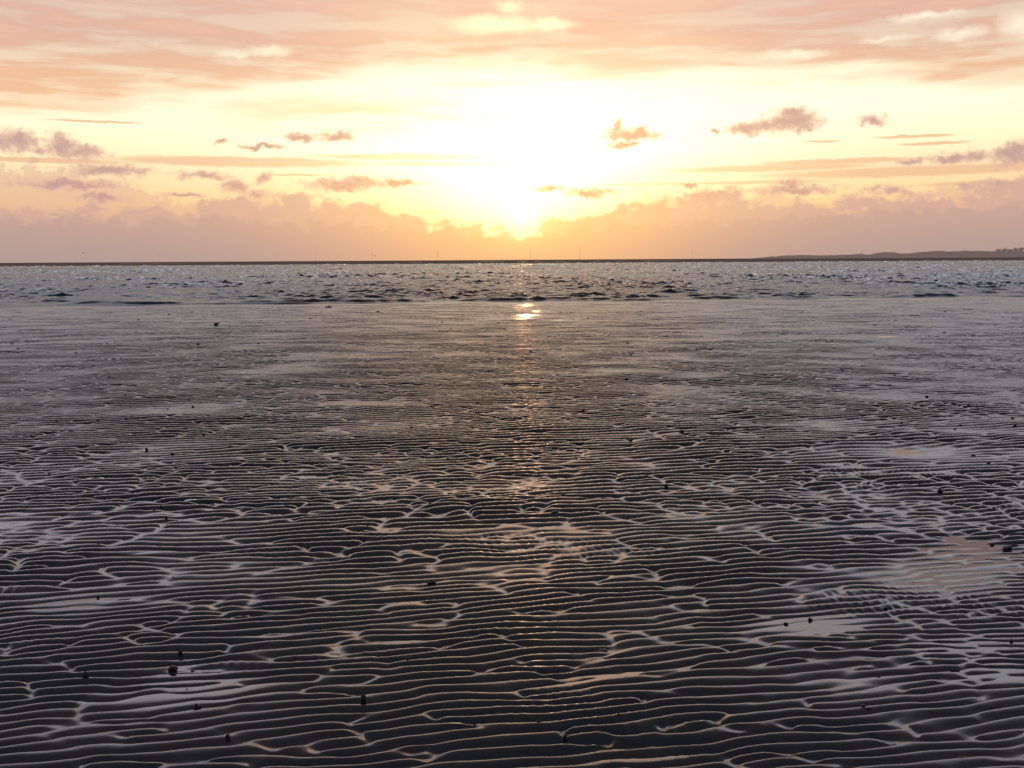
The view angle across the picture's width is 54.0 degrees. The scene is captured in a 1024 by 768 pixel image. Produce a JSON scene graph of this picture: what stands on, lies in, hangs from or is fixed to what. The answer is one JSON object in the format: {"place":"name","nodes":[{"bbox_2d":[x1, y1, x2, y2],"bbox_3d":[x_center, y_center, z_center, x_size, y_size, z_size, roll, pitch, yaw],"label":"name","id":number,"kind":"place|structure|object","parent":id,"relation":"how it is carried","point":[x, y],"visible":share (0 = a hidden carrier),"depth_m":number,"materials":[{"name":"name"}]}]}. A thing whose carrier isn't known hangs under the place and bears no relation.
{"place":"outdoors","nodes":[
{"label":"outdoors","id":0,"kind":"place"},
{"bbox_2d":[0,297,1023,767],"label":"tidal flat","id":1,"kind":"structure","parent":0,"point":[620,545],"depth_m":5.55,"materials":[{"name":"grey sand"}]},
{"bbox_2d":[82,671,88,676],"bbox_3d":[-1.538,1.056,3.631,0.026,0.042,0.022,-1,7,-7],"label":"mud lump","id":2,"kind":"object","parent":1,"relation":"on","point":[85,673],"visible":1,"depth_m":3.62,"materials":[{"name":"black soil"}]},
{"bbox_2d":[168,665,177,671],"bbox_3d":[-1.253,1.052,3.714,0.037,0.024,0.030,-2,7,-14],"label":"mud lump","id":3,"kind":"object","parent":1,"relation":"on","point":[172,668],"visible":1,"depth_m":3.70,"materials":[{"name":"black soil"}]},
{"bbox_2d":[360,694,367,703],"bbox_3d":[-0.503,1.071,3.412,0.025,0.043,0.022,-4,8,-24],"label":"mud lump","id":4,"kind":"object","parent":1,"relation":"on","point":[363,698],"visible":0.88,"depth_m":3.40,"materials":[{"name":"black soil"}]},
{"bbox_2d":[5,308,1023,764],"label":"tidal pools","id":5,"kind":"object","parent":1,"relation":"on","point":[819,626],"depth_m":4.18,"materials":[{"name":"liquid"}]},
{"bbox_2d":[598,648,607,651],"bbox_3d":[0.351,1.027,3.873,0.039,0.010,0.032,1,7,12],"label":"mud lump","id":6,"kind":"object","parent":1,"relation":"on","point":[603,650],"visible":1,"depth_m":3.87,"materials":[{"name":"grey soil"}]},
{"bbox_2d":[1002,546,1011,550],"bbox_3d":[2.552,0.849,5.176,0.062,0.028,0.028,-4,8,-27],"label":"mud lump","id":7,"kind":"object","parent":1,"relation":"on","point":[1008,548],"visible":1,"depth_m":5.17,"materials":[{"name":"black soil"}]},
{"bbox_2d":[0,260,1023,307],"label":"sea","id":8,"kind":"structure","parent":0,"point":[99,286],"depth_m":64.49,"materials":[{"name":"liquid"}]},
{"bbox_2d":[0,257,1023,265],"bbox_3d":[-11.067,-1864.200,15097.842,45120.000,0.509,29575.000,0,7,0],"label":"sandbank","id":9,"kind":"structure","parent":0,"point":[478,261],"depth_m":676.64,"materials":[{"name":"grey sand"}]},
{"bbox_2d":[0,0,1023,262],"label":"sky","id":10,"kind":"structure","parent":0,"point":[131,130],"materials":[{"name":"orange"}]},
{"bbox_2d":[751,251,1023,258],"bbox_3d":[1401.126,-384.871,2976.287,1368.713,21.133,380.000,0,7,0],"label":"dunes","id":11,"kind":"structure","parent":0,"point":[954,254],"depth_m":2899.49,"materials":[{"name":"grey sand"}]}
]}

